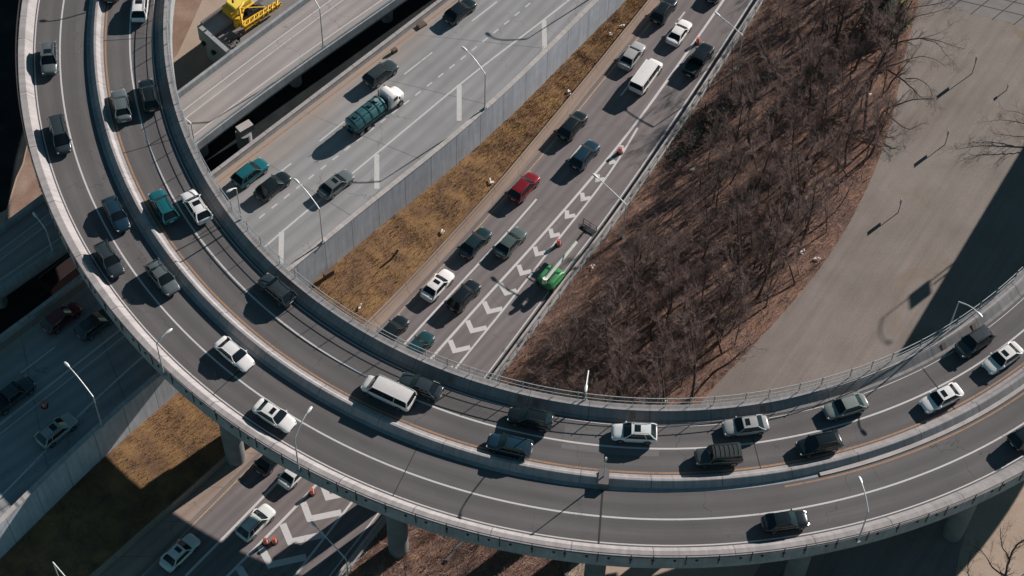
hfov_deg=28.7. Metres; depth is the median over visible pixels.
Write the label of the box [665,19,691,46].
coupe car
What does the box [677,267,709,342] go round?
bare tree
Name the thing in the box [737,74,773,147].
bare tree
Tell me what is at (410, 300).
yellow edge line
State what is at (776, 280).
bare tree
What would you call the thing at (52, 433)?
sport utility car
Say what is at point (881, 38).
bare tree
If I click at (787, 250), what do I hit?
bare tree
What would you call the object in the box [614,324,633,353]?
bare tree
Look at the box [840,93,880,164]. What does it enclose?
bare tree
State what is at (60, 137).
minivan
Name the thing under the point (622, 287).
bare tree
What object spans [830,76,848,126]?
bare tree
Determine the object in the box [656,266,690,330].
bare tree
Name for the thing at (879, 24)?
bare tree
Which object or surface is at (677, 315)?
bare tree
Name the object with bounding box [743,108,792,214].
bare tree
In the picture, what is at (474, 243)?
sedan car
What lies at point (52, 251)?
street lamp
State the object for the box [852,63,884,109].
bare tree
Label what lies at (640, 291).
bare tree
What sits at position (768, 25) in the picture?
bare tree
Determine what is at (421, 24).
drain box
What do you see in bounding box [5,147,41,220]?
bare soil
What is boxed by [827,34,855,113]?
bare tree
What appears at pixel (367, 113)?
tanker truck
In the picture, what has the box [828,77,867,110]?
bare tree
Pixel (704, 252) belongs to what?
bare tree
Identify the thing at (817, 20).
bare tree
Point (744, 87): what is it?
bare tree
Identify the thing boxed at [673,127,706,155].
dark shrub
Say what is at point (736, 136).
bare tree
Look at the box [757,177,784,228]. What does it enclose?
bare tree
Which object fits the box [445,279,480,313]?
sport utility car
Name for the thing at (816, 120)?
bare tree
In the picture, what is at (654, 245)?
bare tree
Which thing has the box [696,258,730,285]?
bare tree
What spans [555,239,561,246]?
traffic drum
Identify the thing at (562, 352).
bare tree
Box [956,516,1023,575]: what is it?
spreading tree
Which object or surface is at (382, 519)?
jersey barrier
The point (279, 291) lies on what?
sport utility car
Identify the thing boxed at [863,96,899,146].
bare tree
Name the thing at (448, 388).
ramp lane lines
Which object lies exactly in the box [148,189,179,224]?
sport utility car
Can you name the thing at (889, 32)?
spreading tree
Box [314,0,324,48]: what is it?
street lamp
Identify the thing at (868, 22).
bare tree
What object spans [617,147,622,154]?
traffic drum
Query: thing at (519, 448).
sport utility car
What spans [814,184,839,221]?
bare tree
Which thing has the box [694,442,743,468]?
boxy utility car
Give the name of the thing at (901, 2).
evergreen tree
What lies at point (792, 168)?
bare tree
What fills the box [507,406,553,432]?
sport utility car
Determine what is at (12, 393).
pickup truck
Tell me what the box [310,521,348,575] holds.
street lamp
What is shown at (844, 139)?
bare tree
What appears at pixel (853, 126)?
bare tree
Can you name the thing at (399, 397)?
passenger van
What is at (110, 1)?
sedan car
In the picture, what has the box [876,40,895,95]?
bare tree
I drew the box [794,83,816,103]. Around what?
dark shrub
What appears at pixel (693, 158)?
bare tree
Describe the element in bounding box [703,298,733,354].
bare tree
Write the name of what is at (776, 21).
bare tree
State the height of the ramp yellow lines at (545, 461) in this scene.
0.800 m
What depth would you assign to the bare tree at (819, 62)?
254.51 m
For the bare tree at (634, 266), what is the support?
on the woods floor
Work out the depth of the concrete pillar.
251.54 m
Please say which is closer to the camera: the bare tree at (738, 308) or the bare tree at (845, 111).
the bare tree at (738, 308)
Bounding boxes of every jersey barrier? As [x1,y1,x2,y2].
[89,0,653,575]
[336,0,761,575]
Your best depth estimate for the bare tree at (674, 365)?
230.69 m
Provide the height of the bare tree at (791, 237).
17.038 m
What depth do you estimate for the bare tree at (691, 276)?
236.07 m
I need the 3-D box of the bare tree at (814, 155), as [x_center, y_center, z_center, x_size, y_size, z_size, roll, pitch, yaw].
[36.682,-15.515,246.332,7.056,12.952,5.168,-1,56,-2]
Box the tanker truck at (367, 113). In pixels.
[343,85,403,136]
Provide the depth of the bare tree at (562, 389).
228.42 m
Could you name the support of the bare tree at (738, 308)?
on the woods floor
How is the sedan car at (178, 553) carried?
on the highway at (610, 112)
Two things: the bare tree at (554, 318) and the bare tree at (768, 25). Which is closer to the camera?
the bare tree at (554, 318)
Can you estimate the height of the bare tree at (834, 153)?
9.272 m
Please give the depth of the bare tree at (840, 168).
247.96 m
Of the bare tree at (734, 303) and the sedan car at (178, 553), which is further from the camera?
the bare tree at (734, 303)
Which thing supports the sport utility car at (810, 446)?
on the ramp roadway
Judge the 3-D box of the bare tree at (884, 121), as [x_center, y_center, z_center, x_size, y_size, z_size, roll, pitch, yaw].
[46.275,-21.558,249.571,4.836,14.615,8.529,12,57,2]
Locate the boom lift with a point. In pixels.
(550, 278)
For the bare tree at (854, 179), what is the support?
on the woods floor
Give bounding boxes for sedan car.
[101,195,130,232]
[103,0,118,2]
[110,89,131,122]
[159,533,199,572]
[213,336,254,371]
[252,398,296,432]
[253,171,291,201]
[253,455,277,476]
[277,469,301,489]
[317,169,354,200]
[379,314,409,340]
[398,372,444,401]
[406,330,434,354]
[420,269,454,302]
[442,0,476,24]
[458,227,491,259]
[493,227,526,259]
[617,41,645,70]
[705,0,719,3]
[721,414,769,438]
[760,509,809,534]
[822,393,869,421]
[919,382,964,413]
[982,341,1023,374]
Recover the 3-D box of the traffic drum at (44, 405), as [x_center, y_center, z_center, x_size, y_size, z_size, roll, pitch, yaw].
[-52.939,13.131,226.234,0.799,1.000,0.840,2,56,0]
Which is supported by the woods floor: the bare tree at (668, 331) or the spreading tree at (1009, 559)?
the bare tree at (668, 331)
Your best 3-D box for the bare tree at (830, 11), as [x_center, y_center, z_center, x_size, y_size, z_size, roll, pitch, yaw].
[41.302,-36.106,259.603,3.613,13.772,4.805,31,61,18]
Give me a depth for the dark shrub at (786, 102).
258.96 m
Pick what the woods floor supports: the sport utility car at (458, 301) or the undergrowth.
the undergrowth
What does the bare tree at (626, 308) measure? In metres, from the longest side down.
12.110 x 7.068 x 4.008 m
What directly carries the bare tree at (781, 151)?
on the woods floor
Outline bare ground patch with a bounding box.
[563,481,1023,575]
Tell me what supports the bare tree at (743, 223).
on the woods floor
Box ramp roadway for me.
[33,0,1023,547]
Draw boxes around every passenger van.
[360,374,416,411]
[628,58,662,94]
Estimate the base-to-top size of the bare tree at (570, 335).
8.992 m
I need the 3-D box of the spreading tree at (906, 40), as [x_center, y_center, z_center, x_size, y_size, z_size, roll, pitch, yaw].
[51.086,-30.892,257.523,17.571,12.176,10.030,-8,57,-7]
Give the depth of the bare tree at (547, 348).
233.52 m
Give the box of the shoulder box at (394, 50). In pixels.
[390,47,397,53]
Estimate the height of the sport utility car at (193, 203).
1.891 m
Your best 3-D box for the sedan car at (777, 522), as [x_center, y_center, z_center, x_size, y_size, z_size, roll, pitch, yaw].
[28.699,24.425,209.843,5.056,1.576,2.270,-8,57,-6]
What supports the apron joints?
on the concrete apron
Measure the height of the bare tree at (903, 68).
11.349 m
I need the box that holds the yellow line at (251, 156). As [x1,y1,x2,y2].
[0,0,456,349]
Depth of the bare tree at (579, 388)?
228.27 m
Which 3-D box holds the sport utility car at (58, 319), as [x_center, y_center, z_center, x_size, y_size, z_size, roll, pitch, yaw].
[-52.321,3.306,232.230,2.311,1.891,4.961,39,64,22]
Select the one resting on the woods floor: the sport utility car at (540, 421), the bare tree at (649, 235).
the bare tree at (649, 235)
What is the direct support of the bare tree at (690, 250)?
on the woods floor
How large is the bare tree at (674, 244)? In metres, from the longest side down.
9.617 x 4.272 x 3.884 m
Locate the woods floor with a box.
[349,0,918,575]
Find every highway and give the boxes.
[0,0,591,516]
[136,0,755,575]
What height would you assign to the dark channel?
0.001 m
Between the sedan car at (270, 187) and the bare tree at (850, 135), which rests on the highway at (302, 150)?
the sedan car at (270, 187)
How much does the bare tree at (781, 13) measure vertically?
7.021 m
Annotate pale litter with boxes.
[358,24,871,401]
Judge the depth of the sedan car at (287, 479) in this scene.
226.39 m
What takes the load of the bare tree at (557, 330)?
on the woods floor
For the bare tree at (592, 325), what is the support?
on the woods floor
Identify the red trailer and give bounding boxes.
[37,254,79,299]
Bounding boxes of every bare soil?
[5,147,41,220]
[172,0,201,57]
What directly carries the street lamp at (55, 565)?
on the gutter shoulder
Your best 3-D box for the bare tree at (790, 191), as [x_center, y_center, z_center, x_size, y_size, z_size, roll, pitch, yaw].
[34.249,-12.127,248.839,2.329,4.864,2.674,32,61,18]
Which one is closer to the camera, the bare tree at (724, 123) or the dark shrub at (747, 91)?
the bare tree at (724, 123)
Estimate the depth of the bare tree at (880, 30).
257.55 m
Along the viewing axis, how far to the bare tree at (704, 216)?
243.42 m
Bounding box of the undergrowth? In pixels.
[348,0,917,575]
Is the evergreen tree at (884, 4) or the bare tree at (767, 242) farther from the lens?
the evergreen tree at (884, 4)
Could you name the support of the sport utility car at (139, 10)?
on the ramp roadway
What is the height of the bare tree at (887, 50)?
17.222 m
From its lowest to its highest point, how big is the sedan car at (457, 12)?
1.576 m
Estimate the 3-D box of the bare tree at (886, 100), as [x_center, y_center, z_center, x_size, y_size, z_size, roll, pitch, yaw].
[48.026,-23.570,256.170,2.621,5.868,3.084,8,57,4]
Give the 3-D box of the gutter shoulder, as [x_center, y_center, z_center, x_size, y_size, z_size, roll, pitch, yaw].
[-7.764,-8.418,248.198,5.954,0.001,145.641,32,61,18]
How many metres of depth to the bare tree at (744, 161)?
246.80 m
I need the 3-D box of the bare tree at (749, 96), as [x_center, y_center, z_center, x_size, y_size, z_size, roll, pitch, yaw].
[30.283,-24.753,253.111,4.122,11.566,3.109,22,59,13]
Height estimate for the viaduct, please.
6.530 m
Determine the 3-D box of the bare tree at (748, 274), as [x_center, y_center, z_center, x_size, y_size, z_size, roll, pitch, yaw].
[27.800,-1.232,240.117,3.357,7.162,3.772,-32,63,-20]
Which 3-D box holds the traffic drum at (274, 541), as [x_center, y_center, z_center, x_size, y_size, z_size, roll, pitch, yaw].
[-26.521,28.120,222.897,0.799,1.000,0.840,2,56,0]
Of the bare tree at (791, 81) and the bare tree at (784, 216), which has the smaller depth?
the bare tree at (784, 216)
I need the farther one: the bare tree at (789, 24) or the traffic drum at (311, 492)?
the bare tree at (789, 24)
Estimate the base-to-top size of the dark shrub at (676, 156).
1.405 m
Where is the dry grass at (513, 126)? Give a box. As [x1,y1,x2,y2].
[1,0,646,575]
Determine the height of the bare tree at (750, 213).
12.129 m
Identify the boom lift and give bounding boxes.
[536,218,596,293]
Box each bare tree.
[372,566,386,575]
[395,553,411,575]
[525,358,549,381]
[526,366,565,395]
[539,307,584,381]
[539,337,556,366]
[545,329,560,355]
[546,303,558,322]
[549,323,563,341]
[555,379,569,396]
[558,364,603,400]
[561,297,607,371]
[561,298,581,344]
[563,321,581,354]
[566,323,618,381]
[566,373,592,399]
[576,372,611,401]
[580,288,625,360]
[589,321,600,333]
[591,351,632,398]
[592,280,603,312]
[596,314,641,399]
[599,243,659,310]
[599,276,637,324]
[599,280,635,340]
[603,361,642,403]
[604,267,623,300]
[604,353,623,382]
[605,329,639,401]
[610,223,647,293]
[613,320,642,346]
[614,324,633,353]
[616,219,667,284]
[617,354,637,376]
[618,270,646,328]
[621,358,650,403]
[622,349,643,394]
[623,283,656,320]
[635,341,684,404]
[635,358,689,404]
[639,214,658,259]
[640,284,659,319]
[643,278,672,340]
[643,312,685,390]
[644,240,678,272]
[644,335,677,369]
[645,260,672,298]
[646,218,696,283]
[650,339,699,391]
[652,338,679,377]
[654,243,703,311]
[655,315,689,350]
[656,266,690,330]
[657,382,671,403]
[660,228,692,274]
[661,224,681,249]
[667,227,688,255]
[667,306,690,330]
[668,261,699,310]
[668,304,716,397]
[670,191,684,217]
[672,183,688,212]
[672,201,702,236]
[672,297,691,336]
[673,284,719,353]
[676,343,698,386]
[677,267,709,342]
[679,157,684,172]
[681,133,694,152]
[681,322,708,357]
[683,183,709,224]
[683,343,704,368]
[684,228,693,247]
[684,232,696,262]
[685,137,735,203]
[686,184,722,226]
[688,150,698,167]
[688,219,725,281]
[691,235,724,304]
[693,147,719,190]
[694,263,711,295]
[695,196,728,255]
[695,205,714,231]
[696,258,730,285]
[698,224,713,247]
[699,131,713,150]
[701,253,731,296]
[702,121,729,168]
[703,149,748,218]
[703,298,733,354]
[706,108,723,133]
[708,262,738,299]
[710,180,761,266]
[710,241,757,322]
[710,277,754,342]
[712,75,729,105]
[712,119,731,145]
[712,325,768,373]
[715,125,747,187]
[716,110,738,146]
[716,292,754,346]
[720,188,766,246]
[722,44,747,90]
[723,68,763,163]
[724,195,736,213]
[725,202,764,256]
[725,289,746,314]
[728,197,767,248]
[729,137,758,184]
[729,278,763,329]
[730,89,739,108]
[730,258,757,286]
[734,221,775,277]
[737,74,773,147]
[738,164,765,220]
[739,78,747,97]
[740,124,760,160]
[740,220,786,270]
[743,62,767,118]
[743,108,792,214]
[743,132,770,209]
[746,18,778,72]
[750,203,768,230]
[755,88,771,116]
[755,107,779,139]
[756,200,799,298]
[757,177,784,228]
[759,252,786,306]
[760,49,799,82]
[761,19,773,39]
[761,159,781,197]
[762,54,792,91]
[766,141,788,163]
[767,134,826,214]
[768,164,788,210]
[769,66,806,140]
[769,149,788,183]
[769,210,797,284]
[770,16,781,28]
[770,155,817,249]
[771,226,790,257]
[772,137,788,169]
[772,253,788,288]
[774,76,786,100]
[775,1,788,29]
[776,87,799,132]
[778,178,792,196]
[779,26,799,53]
[780,10,799,38]
[781,8,823,46]
[781,157,800,179]
[782,70,805,96]
[782,120,801,149]
[782,185,835,267]
[783,199,797,216]
[784,38,822,118]
[784,84,819,161]
[784,196,841,246]
[785,35,799,59]
[785,121,840,192]
[787,211,798,227]
[787,247,806,273]
[789,90,803,107]
[795,105,809,136]
[795,178,821,229]
[796,151,837,249]
[797,34,827,115]
[804,124,843,173]
[805,16,837,84]
[805,80,845,159]
[808,36,825,57]
[809,109,831,142]
[810,0,832,33]
[810,160,836,208]
[811,64,850,151]
[811,197,839,232]
[813,97,832,128]
[814,0,846,33]
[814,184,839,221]
[818,0,836,44]
[818,58,834,91]
[820,142,855,178]
[821,168,841,197]
[822,148,845,171]
[825,125,847,169]
[827,0,853,33]
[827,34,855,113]
[827,58,844,90]
[827,154,852,190]
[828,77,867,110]
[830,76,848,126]
[831,87,871,144]
[832,39,848,61]
[834,0,846,42]
[835,167,870,212]
[837,108,869,151]
[839,28,856,58]
[839,65,875,125]
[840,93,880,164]
[844,33,870,83]
[845,0,862,26]
[848,0,878,38]
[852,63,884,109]
[854,0,896,70]
[856,0,881,53]
[858,119,886,164]
[860,86,894,127]
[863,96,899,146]
[865,10,900,48]
[865,75,900,156]
[868,0,922,90]
[869,7,887,71]
[871,35,888,67]
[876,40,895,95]
[879,85,895,110]
[884,5,902,35]
[887,6,920,42]
[887,38,923,89]
[894,0,917,51]
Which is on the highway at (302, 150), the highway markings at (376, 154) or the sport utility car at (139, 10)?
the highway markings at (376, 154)
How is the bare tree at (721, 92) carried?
on the woods floor
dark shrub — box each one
[663,144,688,163]
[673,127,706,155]
[687,115,716,140]
[695,101,735,132]
[714,122,735,138]
[717,92,746,115]
[737,82,761,103]
[765,103,784,117]
[776,91,802,110]
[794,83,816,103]
[820,70,840,87]
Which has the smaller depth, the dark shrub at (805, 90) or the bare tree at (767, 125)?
the bare tree at (767, 125)
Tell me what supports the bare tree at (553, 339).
on the woods floor
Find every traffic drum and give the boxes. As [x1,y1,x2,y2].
[41,400,47,408]
[262,537,268,545]
[271,537,277,545]
[308,488,315,496]
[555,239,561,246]
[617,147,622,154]
[695,37,700,44]
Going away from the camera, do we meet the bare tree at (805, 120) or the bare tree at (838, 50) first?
the bare tree at (805, 120)
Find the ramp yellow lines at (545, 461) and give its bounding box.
[105,3,1023,486]
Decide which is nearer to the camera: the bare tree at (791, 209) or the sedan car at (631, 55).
the bare tree at (791, 209)
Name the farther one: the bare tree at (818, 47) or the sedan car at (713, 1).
the sedan car at (713, 1)
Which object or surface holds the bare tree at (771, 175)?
on the woods floor
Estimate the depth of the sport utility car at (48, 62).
241.67 m
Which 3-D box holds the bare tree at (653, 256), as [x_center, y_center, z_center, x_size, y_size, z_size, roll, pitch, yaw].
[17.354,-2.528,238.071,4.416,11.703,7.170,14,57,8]
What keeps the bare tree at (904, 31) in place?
on the woods floor
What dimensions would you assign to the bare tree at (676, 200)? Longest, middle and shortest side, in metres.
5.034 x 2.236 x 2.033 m
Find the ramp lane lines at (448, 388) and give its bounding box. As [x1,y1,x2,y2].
[34,0,1023,545]
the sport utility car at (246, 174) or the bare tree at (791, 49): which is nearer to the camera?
the sport utility car at (246, 174)
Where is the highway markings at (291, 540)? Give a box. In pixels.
[185,0,751,575]
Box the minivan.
[47,113,72,154]
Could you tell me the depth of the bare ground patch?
224.49 m
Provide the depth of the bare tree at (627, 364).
231.79 m
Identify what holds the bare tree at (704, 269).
on the woods floor
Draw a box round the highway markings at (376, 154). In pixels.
[0,0,568,497]
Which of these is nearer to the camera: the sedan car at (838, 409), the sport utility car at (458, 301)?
the sedan car at (838, 409)
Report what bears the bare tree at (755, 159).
on the woods floor
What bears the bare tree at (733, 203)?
on the woods floor
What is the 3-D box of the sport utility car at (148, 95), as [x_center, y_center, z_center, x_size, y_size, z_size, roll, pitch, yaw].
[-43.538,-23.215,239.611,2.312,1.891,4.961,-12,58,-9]
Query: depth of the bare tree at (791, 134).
251.70 m
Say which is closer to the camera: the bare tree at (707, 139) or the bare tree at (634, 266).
the bare tree at (634, 266)
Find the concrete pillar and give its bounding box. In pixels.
[235,119,253,148]
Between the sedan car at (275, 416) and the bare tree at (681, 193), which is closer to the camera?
the sedan car at (275, 416)
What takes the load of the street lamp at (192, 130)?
on the viaduct
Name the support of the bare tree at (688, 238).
on the woods floor
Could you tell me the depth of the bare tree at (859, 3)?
264.38 m
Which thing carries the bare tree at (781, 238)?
on the woods floor
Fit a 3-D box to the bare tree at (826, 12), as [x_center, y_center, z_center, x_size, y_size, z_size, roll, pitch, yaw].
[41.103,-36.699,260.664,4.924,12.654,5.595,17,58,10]
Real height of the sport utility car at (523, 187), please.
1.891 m
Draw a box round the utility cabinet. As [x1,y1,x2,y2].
[322,267,333,279]
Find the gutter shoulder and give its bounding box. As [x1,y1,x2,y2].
[99,0,660,575]
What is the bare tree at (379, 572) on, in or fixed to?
on the woods floor
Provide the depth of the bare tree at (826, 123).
249.14 m
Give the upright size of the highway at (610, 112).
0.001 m
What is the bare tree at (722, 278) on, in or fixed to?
on the woods floor
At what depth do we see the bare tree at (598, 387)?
226.54 m
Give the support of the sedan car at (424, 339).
on the highway at (610, 112)
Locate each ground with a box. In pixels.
[0,0,27,212]
[0,0,226,224]
[344,0,1023,575]
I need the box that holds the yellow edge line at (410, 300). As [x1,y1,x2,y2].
[142,22,651,575]
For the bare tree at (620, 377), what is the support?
on the woods floor
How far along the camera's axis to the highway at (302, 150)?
246.37 m
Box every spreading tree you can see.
[850,0,974,110]
[862,63,942,139]
[885,0,962,44]
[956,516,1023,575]
[974,100,1023,144]
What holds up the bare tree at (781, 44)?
on the woods floor
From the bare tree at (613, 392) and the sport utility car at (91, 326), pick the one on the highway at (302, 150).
the sport utility car at (91, 326)
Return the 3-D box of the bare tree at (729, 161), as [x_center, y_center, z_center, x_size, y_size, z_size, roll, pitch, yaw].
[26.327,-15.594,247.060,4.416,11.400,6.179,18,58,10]
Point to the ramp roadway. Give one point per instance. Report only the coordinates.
(205, 332)
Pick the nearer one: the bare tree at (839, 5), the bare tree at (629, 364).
the bare tree at (629, 364)
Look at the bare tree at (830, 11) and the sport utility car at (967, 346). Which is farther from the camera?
the bare tree at (830, 11)
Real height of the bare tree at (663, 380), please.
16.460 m
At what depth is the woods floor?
247.07 m
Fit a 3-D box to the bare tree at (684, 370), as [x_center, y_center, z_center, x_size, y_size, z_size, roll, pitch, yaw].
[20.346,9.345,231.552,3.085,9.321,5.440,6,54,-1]
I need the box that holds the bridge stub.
[197,0,298,62]
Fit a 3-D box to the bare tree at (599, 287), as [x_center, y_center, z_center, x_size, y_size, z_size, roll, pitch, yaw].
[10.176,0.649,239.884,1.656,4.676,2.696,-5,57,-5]
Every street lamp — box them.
[32,212,54,253]
[52,562,64,575]
[64,362,103,427]
[156,328,171,376]
[185,118,197,145]
[226,188,243,222]
[294,178,324,244]
[294,406,311,473]
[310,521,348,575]
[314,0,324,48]
[461,46,486,109]
[584,370,588,399]
[592,173,626,238]
[714,12,742,71]
[855,476,868,543]
[945,301,982,330]
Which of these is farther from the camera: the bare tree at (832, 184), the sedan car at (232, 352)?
the bare tree at (832, 184)
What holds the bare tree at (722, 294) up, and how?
on the woods floor
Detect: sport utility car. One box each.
[34,412,77,448]
[39,41,58,75]
[39,301,81,334]
[73,309,113,341]
[91,239,124,278]
[130,0,149,21]
[138,78,159,112]
[143,257,179,296]
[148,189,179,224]
[180,189,212,224]
[230,157,268,188]
[234,503,275,541]
[257,273,296,307]
[362,59,398,88]
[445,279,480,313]
[486,432,533,459]
[506,171,539,203]
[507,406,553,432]
[556,110,587,141]
[568,140,599,171]
[611,421,656,444]
[649,0,677,25]
[795,429,843,458]
[953,323,996,358]
[1006,426,1023,451]
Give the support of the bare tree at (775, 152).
on the woods floor
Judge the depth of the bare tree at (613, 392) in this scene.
223.17 m
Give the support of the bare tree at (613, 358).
on the woods floor
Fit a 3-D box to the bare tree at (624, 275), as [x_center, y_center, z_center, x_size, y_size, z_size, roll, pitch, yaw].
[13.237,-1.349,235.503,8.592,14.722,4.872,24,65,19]
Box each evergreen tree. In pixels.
[855,0,899,35]
[888,0,911,31]
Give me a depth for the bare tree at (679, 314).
234.29 m
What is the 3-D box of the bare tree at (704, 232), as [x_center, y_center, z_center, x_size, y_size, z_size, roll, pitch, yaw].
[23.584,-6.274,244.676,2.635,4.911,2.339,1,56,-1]
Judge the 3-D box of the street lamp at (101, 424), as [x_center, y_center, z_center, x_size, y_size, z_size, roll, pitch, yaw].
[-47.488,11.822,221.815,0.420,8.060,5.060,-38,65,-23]
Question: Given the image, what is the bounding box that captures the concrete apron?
[930,0,1023,25]
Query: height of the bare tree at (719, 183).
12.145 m
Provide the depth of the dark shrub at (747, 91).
259.64 m
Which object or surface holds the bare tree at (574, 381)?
on the woods floor
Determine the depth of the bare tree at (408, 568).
217.83 m
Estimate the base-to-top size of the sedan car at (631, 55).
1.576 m
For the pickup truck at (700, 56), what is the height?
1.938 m
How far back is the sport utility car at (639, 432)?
214.75 m
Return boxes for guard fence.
[343,0,763,575]
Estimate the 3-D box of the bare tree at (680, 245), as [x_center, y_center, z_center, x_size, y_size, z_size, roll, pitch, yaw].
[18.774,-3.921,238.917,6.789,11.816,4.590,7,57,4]
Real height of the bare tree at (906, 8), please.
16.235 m
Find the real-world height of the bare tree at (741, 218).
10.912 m
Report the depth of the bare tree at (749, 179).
244.11 m
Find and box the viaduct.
[0,0,407,308]
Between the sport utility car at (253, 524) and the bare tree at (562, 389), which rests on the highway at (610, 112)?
the sport utility car at (253, 524)
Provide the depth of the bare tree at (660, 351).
228.67 m
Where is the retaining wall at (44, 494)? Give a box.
[0,0,626,558]
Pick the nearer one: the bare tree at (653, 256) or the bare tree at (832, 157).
the bare tree at (653, 256)
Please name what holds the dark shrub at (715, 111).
on the woods floor
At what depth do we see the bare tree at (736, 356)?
230.55 m
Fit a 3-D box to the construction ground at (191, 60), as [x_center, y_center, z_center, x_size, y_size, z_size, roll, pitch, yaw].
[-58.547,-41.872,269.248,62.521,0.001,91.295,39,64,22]
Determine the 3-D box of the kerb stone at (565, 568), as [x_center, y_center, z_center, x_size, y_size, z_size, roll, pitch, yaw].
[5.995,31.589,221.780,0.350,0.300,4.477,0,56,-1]
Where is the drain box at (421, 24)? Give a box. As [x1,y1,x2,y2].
[416,20,426,28]
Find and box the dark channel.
[0,0,436,333]
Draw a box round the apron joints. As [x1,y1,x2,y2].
[927,0,1023,24]
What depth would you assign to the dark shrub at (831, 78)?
261.27 m
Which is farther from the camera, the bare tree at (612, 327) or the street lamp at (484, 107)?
the street lamp at (484, 107)
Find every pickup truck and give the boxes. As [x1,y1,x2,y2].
[0,375,35,415]
[682,42,714,77]
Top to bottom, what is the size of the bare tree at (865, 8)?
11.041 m
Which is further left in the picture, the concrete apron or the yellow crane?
the yellow crane
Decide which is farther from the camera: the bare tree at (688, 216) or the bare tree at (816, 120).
the bare tree at (816, 120)
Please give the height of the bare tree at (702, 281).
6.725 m
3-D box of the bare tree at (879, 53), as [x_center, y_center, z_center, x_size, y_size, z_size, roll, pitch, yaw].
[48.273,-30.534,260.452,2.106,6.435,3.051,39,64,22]
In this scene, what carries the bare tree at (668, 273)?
on the woods floor
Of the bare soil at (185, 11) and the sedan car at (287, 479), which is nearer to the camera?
the sedan car at (287, 479)
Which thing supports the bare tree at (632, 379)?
on the woods floor
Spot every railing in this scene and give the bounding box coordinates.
[15,0,1023,564]
[166,0,1022,405]
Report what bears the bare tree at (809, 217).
on the woods floor
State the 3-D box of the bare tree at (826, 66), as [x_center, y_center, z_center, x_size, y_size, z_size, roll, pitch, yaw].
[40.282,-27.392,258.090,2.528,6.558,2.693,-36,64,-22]
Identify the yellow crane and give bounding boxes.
[222,0,280,30]
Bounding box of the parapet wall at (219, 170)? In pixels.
[0,0,447,343]
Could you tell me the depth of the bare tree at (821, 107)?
253.17 m

